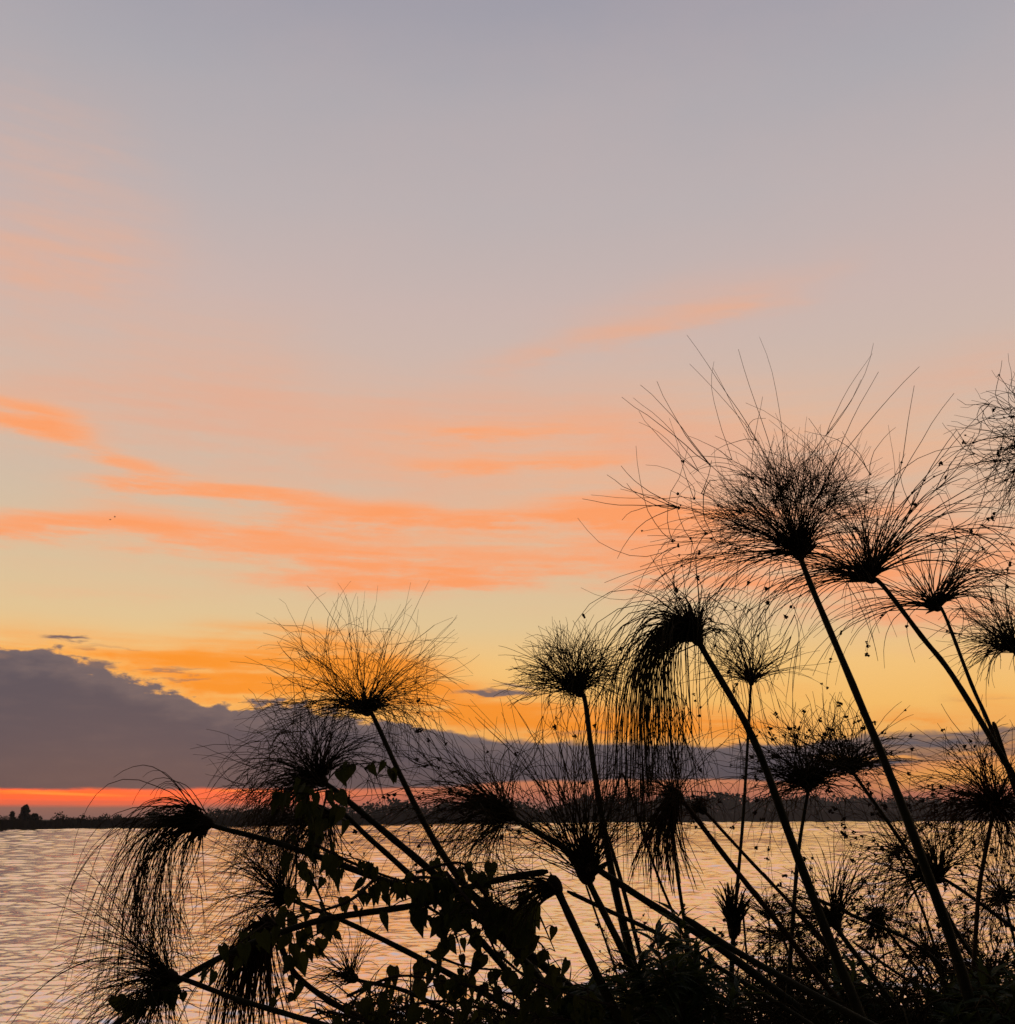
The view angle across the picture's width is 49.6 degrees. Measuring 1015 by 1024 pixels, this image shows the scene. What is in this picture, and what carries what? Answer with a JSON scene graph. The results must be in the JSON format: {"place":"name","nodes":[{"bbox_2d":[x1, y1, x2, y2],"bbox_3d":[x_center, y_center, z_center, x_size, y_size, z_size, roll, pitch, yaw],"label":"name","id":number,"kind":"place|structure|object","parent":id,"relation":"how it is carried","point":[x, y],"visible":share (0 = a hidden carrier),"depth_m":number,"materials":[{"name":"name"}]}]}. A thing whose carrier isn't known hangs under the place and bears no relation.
{"place":"outdoors","nodes":[
{"label":"outdoors","id":0,"kind":"place"},
{"bbox_2d":[7,820,459,829],"bbox_3d":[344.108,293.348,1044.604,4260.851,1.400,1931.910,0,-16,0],"label":"bank ground","id":1,"kind":"structure","parent":0,"point":[108,827],"depth_m":207.57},
{"bbox_2d":[8,811,16,819],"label":"tree","id":2,"kind":"object","parent":1,"relation":"on","point":[12,814],"visible":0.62,"depth_m":192.36,"materials":[{"name":"black plant"}]},
{"bbox_2d":[18,804,31,820],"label":"tree","id":3,"kind":"object","parent":1,"relation":"on","point":[24,814],"visible":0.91,"depth_m":188.77,"materials":[{"name":"black plant"}]},
{"bbox_2d":[30,813,39,820],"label":"tree","id":4,"kind":"object","parent":1,"relation":"on","point":[34,816],"visible":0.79,"depth_m":190.52,"materials":[{"name":"black plant"}]},
{"bbox_2d":[0,810,1014,829],"bbox_3d":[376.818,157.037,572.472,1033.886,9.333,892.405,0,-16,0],"label":"reed bed","id":5,"kind":"object","parent":1,"relation":"on","point":[20,823],"visible":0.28,"depth_m":381.78,"materials":[{"name":"black plant"}]},
{"bbox_2d":[0,792,1014,819],"bbox_3d":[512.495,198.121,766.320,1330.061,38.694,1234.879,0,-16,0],"label":"woods","id":6,"kind":"object","parent":1,"relation":"on","point":[729,803],"visible":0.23,"depth_m":695.33,"materials":[{"name":"black plant"}]},
{"bbox_2d":[0,821,1014,1023],"bbox_3d":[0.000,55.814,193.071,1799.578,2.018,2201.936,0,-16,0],"label":"lake water","id":7,"kind":"structure","parent":0,"point":[36,865],"depth_m":24.71,"materials":[{"name":"liquid"}]},
{"bbox_2d":[0,0,1014,819],"label":"sky","id":8,"kind":"structure","parent":0,"point":[296,296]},
{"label":"riverbank ground","id":9,"kind":"structure","parent":0,"visible":0},
{"bbox_2d":[2,811,330,1023],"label":"papyrus","id":10,"kind":"object","parent":9,"relation":"on","point":[159,971],"visible":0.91,"depth_m":1.84,"materials":[{"name":"black plant"}]},
{"bbox_2d":[108,921,280,1022],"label":"climbing vine","id":11,"kind":"object","parent":10,"relation":"attached to","point":[170,992],"visible":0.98,"depth_m":1.83,"materials":[{"name":"black plant"}]},
{"bbox_2d":[327,947,642,1023],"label":"climbing vine","id":12,"kind":"object","parent":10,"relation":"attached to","point":[523,987],"visible":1,"depth_m":1.82,"materials":[{"name":"black plant"}]},
{"bbox_2d":[177,910,370,1023],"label":"papyrus","id":13,"kind":"object","parent":9,"relation":"on","point":[261,963],"visible":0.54,"depth_m":2.07,"materials":[{"name":"black plant"}]},
{"bbox_2d":[112,869,547,1023],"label":"papyrus stalk","id":14,"kind":"object","parent":9,"relation":"on","point":[306,924],"visible":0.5,"depth_m":1.97,"materials":[{"name":"black plant"}]},
{"bbox_2d":[55,765,608,1023],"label":"papyrus","id":15,"kind":"object","parent":9,"relation":"on","point":[188,818],"visible":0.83,"depth_m":2.09,"materials":[{"name":"black plant"}]},
{"bbox_2d":[267,777,349,1015],"bbox_3d":[-0.375,0.724,2.067,0.133,0.434,0.207,10,-19,-33],"label":"climbing vine","id":16,"kind":"object","parent":15,"relation":"attached to","point":[305,808],"visible":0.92,"depth_m":2.07,"materials":[{"name":"black plant"}]},
{"bbox_2d":[249,842,496,952],"bbox_3d":[-0.240,0.703,2.005,0.455,0.193,0.150,-2,-16,9],"label":"climbing vine","id":17,"kind":"object","parent":15,"relation":"attached to","point":[331,861],"visible":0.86,"depth_m":1.99,"materials":[{"name":"black plant"}]},
{"bbox_2d":[168,798,539,1023],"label":"papyrus","id":18,"kind":"object","parent":9,"relation":"on","point":[278,902],"visible":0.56,"depth_m":2.25,"materials":[{"name":"black plant"}]},
{"bbox_2d":[189,659,551,1001],"bbox_3d":[-0.032,1.349,2.014,1.238,2.162,0.506,0,-16,0],"label":"papyrus","id":19,"kind":"object","parent":9,"relation":"on","point":[319,770],"visible":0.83,"depth_m":2.21,"materials":[{"name":"black plant"}]},
{"bbox_2d":[335,760,396,786],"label":"climbing vine","id":20,"kind":"object","parent":19,"relation":"attached to","point":[344,773],"visible":1,"depth_m":2.16,"materials":[{"name":"black plant"}]},
{"bbox_2d":[288,916,475,1023],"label":"papyrus","id":21,"kind":"object","parent":9,"relation":"on","point":[348,974],"visible":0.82,"depth_m":2.41,"materials":[{"name":"black plant"}]},
{"bbox_2d":[224,786,540,1020],"bbox_3d":[-0.014,1.526,2.049,1.163,1.990,0.317,0,-16,0],"label":"papyrus","id":22,"kind":"object","parent":9,"relation":"on","point":[398,864],"visible":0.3,"depth_m":2.29,"materials":[{"name":"black plant"}]},
{"bbox_2d":[232,581,544,977],"bbox_3d":[-0.058,1.354,2.338,1.188,2.477,0.608,0,-16,0],"label":"papyrus","id":23,"kind":"object","parent":9,"relation":"on","point":[373,701],"visible":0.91,"depth_m":2.56,"materials":[{"name":"black plant"}]},
{"bbox_2d":[452,828,626,1023],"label":"papyrus","id":24,"kind":"object","parent":9,"relation":"on","point":[551,886],"visible":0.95,"depth_m":1.88,"materials":[{"name":"black plant"}]},
{"bbox_2d":[379,869,521,980],"bbox_3d":[-0.100,0.722,1.916,0.257,0.188,0.167,0,-16,0],"label":"climbing vine","id":25,"kind":"object","parent":24,"relation":"attached to","point":[419,915],"visible":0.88,"depth_m":1.92,"materials":[{"name":"black plant"}]},
{"bbox_2d":[489,890,605,1011],"bbox_3d":[0.044,0.781,1.950,0.214,0.201,0.146,-9,-18,30],"label":"climbing vine","id":26,"kind":"object","parent":24,"relation":"attached to","point":[543,956],"visible":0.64,"depth_m":1.95,"materials":[{"name":"black plant"}]},
{"bbox_2d":[492,615,644,1016],"bbox_3d":[0.205,1.566,2.905,0.501,2.607,0.426,11,-19,-34],"label":"papyrus","id":27,"kind":"object","parent":9,"relation":"on","point":[582,682],"visible":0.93,"depth_m":3.16,"materials":[{"name":"black plant"}]},
{"bbox_2d":[414,674,731,1023],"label":"papyrus","id":28,"kind":"object","parent":9,"relation":"on","point":[583,856],"visible":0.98,"depth_m":1.95,"materials":[{"name":"black plant"}]},
{"bbox_2d":[335,673,822,1023],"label":"papyrus","id":29,"kind":"object","parent":9,"relation":"on","point":[755,974],"visible":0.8,"depth_m":2.20,"materials":[{"name":"black plant"}]},
{"bbox_2d":[536,973,654,1023],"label":"leafy shrub","id":30,"kind":"object","parent":9,"relation":"on","point":[567,1008],"visible":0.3,"depth_m":1.96,"materials":[{"name":"black plant"}]},
{"bbox_2d":[585,885,617,974],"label":"papyrus stalk","id":31,"kind":"object","parent":9,"relation":"on","point":[602,932],"visible":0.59,"depth_m":2.72,"materials":[{"name":"black plant"}]},
{"bbox_2d":[608,833,649,985],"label":"papyrus stalk","id":32,"kind":"object","parent":9,"relation":"on","point":[624,893],"visible":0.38,"depth_m":3.11,"materials":[{"name":"black plant"}]},
{"bbox_2d":[573,906,700,1019],"bbox_3d":[0.359,1.817,2.466,0.453,1.767,0.358,-9,-18,29],"label":"bush","id":33,"kind":"object","parent":9,"relation":"on","point":[623,965],"visible":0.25,"depth_m":2.68,"materials":[{"name":"black plant"}]},
{"bbox_2d":[293,909,1014,1023],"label":"undergrowth","id":34,"kind":"object","parent":9,"relation":"on","point":[771,1012],"visible":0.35,"depth_m":2.20,"materials":[{"name":"black plant"}]},
{"bbox_2d":[600,774,718,1014],"bbox_3d":[0.464,1.558,2.160,0.524,2.034,0.010,0,-16,0],"label":"papyrus stalk","id":35,"kind":"object","parent":9,"relation":"on","point":[666,897],"visible":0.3,"depth_m":2.37,"materials":[{"name":"black plant"}]},
{"bbox_2d":[590,900,774,1023],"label":"leafy shrub","id":36,"kind":"object","parent":9,"relation":"on","point":[678,980],"visible":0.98,"depth_m":1.91,"materials":[{"name":"black plant"}]},
{"bbox_2d":[670,832,695,1023],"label":"papyrus stalk","id":37,"kind":"object","parent":9,"relation":"on","point":[680,893],"visible":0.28,"depth_m":2.74,"materials":[{"name":"black plant"}]},
{"bbox_2d":[611,904,762,1023],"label":"bush","id":38,"kind":"object","parent":9,"relation":"on","point":[714,930],"visible":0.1,"depth_m":2.80,"materials":[{"name":"black plant"}]},
{"bbox_2d":[567,890,813,1023],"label":"papyrus stalk","id":39,"kind":"object","parent":9,"relation":"on","point":[702,958],"visible":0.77,"depth_m":2.05,"materials":[{"name":"black plant"}]},
{"bbox_2d":[566,686,857,1023],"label":"papyrus","id":40,"kind":"object","parent":9,"relation":"on","point":[672,818],"visible":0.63,"depth_m":2.24,"materials":[{"name":"black plant"}]},
{"bbox_2d":[560,537,867,1023],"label":"papyrus","id":41,"kind":"object","parent":9,"relation":"on","point":[677,628],"visible":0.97,"depth_m":2.06,"materials":[{"name":"black plant"}]},
{"bbox_2d":[712,878,753,1020],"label":"papyrus","id":42,"kind":"object","parent":9,"relation":"on","point":[733,914],"visible":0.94,"depth_m":2.44,"materials":[{"name":"black plant"}]},
{"bbox_2d":[741,893,751,1008],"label":"papyrus stalk","id":43,"kind":"object","parent":9,"relation":"on","point":[744,930],"visible":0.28,"depth_m":2.90,"materials":[{"name":"black plant"}]},
{"bbox_2d":[621,722,884,1020],"bbox_3d":[0.766,1.566,2.405,0.998,2.168,0.269,0,-16,0],"label":"papyrus","id":44,"kind":"object","parent":9,"relation":"on","point":[702,808],"visible":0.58,"depth_m":2.59,"materials":[{"name":"black plant"}]},
{"bbox_2d":[676,592,835,982],"bbox_3d":[0.793,1.631,3.248,0.492,2.802,0.495,12,-19,-36],"label":"papyrus","id":45,"kind":"object","parent":9,"relation":"on","point":[751,675],"visible":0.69,"depth_m":3.56,"materials":[{"name":"black plant"}]},
{"bbox_2d":[737,877,802,963],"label":"papyrus","id":46,"kind":"object","parent":9,"relation":"on","point":[765,915],"visible":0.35,"depth_m":4.24,"materials":[{"name":"black plant"}]},
{"bbox_2d":[699,845,856,1003],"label":"papyrus","id":47,"kind":"object","parent":9,"relation":"on","point":[765,927],"visible":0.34,"depth_m":3.20,"materials":[{"name":"black plant"}]},
{"bbox_2d":[683,916,876,1023],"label":"papyrus stalk","id":48,"kind":"object","parent":9,"relation":"on","point":[777,974],"visible":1,"depth_m":1.85,"materials":[{"name":"black plant"}]},
{"bbox_2d":[579,338,981,1021],"bbox_3d":[0.584,0.989,1.964,0.875,2.922,0.734,0,-16,0],"label":"papyrus","id":49,"kind":"object","parent":9,"relation":"on","point":[797,544],"visible":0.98,"depth_m":2.23,"materials":[{"name":"black plant"}]},
{"bbox_2d":[700,929,860,1019],"bbox_3d":[0.785,2.028,2.957,0.500,1.795,0.504,0,-16,0],"label":"bush","id":50,"kind":"object","parent":9,"relation":"on","point":[772,977],"visible":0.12,"depth_m":3.13,"materials":[{"name":"black plant"}]},
{"bbox_2d":[710,693,910,1015],"bbox_3d":[0.774,1.564,2.571,0.485,2.282,0.501,0,-16,0],"label":"papyrus","id":51,"kind":"object","parent":9,"relation":"on","point":[816,775],"visible":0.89,"depth_m":2.79,"materials":[{"name":"black plant"}]},
{"bbox_2d":[764,873,865,996],"bbox_3d":[0.976,1.789,2.511,0.670,1.838,0.009,0,-16,0],"label":"papyrus stalk","id":52,"kind":"object","parent":9,"relation":"on","point":[819,940],"visible":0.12,"depth_m":2.72,"materials":[{"name":"black plant"}]},
{"bbox_2d":[727,876,919,1003],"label":"papyrus","id":53,"kind":"object","parent":9,"relation":"on","point":[828,965],"visible":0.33,"depth_m":2.88,"materials":[{"name":"black plant"}]},
{"bbox_2d":[640,388,1014,783],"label":"papyrus","id":54,"kind":"object","parent":9,"relation":"on","point":[872,570],"visible":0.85,"depth_m":2.54,"materials":[{"name":"black plant"}]},
{"bbox_2d":[750,832,908,1022],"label":"papyrus","id":55,"kind":"object","parent":9,"relation":"on","point":[835,912],"visible":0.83,"depth_m":2.25,"materials":[{"name":"black plant"}]},
{"bbox_2d":[802,950,913,1023],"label":"leafy shrub","id":56,"kind":"object","parent":9,"relation":"on","point":[854,975],"visible":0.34,"depth_m":2.28,"materials":[{"name":"black plant"}]},
{"bbox_2d":[755,687,978,958],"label":"papyrus","id":57,"kind":"object","parent":9,"relation":"on","point":[875,761],"visible":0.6,"depth_m":2.91,"materials":[{"name":"black plant"}]},
{"bbox_2d":[842,866,932,997],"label":"papyrus","id":58,"kind":"object","parent":9,"relation":"on","point":[872,914],"visible":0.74,"depth_m":2.99,"materials":[{"name":"black plant"}]},
{"bbox_2d":[819,899,957,981],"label":"papyrus stalk","id":59,"kind":"object","parent":9,"relation":"on","point":[921,948],"visible":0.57,"depth_m":2.62,"materials":[{"name":"black plant"}]},
{"bbox_2d":[852,941,926,990],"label":"papyrus stalk","id":60,"kind":"object","parent":9,"relation":"on","point":[874,957],"visible":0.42,"depth_m":2.51,"materials":[{"name":"black plant"}]},
{"bbox_2d":[810,748,983,967],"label":"papyrus","id":61,"kind":"object","parent":9,"relation":"on","point":[880,832],"visible":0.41,"depth_m":3.15,"materials":[{"name":"black plant"}]},
{"bbox_2d":[795,486,1014,769],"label":"papyrus","id":62,"kind":"object","parent":9,"relation":"on","point":[932,602],"visible":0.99,"depth_m":2.83,"materials":[{"name":"black plant"}]},
{"bbox_2d":[829,779,1014,954],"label":"papyrus","id":63,"kind":"object","parent":9,"relation":"on","point":[936,867],"visible":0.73,"depth_m":2.65,"materials":[{"name":"black plant"}]},
{"bbox_2d":[852,883,1008,1006],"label":"papyrus","id":64,"kind":"object","parent":9,"relation":"on","point":[936,948],"visible":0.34,"depth_m":2.97,"materials":[{"name":"black plant"}]},
{"bbox_2d":[874,694,1014,978],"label":"papyrus","id":65,"kind":"object","parent":9,"relation":"on","point":[988,800],"visible":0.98,"depth_m":2.40,"materials":[{"name":"black plant"}]},
{"bbox_2d":[885,888,1014,1008],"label":"papyrus","id":66,"kind":"object","parent":9,"relation":"on","point":[1004,958],"visible":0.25,"depth_m":2.81,"materials":[{"name":"black plant"}]},
{"bbox_2d":[902,816,1014,984],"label":"papyrus","id":67,"kind":"object","parent":9,"relation":"on","point":[1003,900],"visible":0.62,"depth_m":2.73,"materials":[{"name":"black plant"}]},
{"bbox_2d":[910,947,1014,1023],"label":"leafy shrub","id":68,"kind":"object","parent":9,"relation":"on","point":[952,1010],"visible":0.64,"depth_m":2.04,"materials":[{"name":"black plant"}]},
{"bbox_2d":[916,556,1014,706],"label":"papyrus","id":69,"kind":"object","parent":9,"relation":"on","point":[1005,639],"visible":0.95,"depth_m":3.01,"materials":[{"name":"black plant"}]},
{"bbox_2d":[945,906,994,986],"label":"papyrus stalk","id":70,"kind":"object","parent":9,"relation":"on","point":[963,942],"visible":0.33,"depth_m":2.43,"materials":[{"name":"black plant"}]},
{"bbox_2d":[933,356,1014,542],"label":"papyrus","id":71,"kind":"object","parent":9,"relation":"on","point":[994,461],"visible":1,"depth_m":2.15,"materials":[{"name":"black plant"}]},
{"bbox_2d":[992,722,1014,796],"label":"papyrus stalk","id":72,"kind":"object","parent":9,"relation":"on","point":[996,731],"visible":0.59,"depth_m":2.50,"materials":[{"name":"black plant"}]}
]}

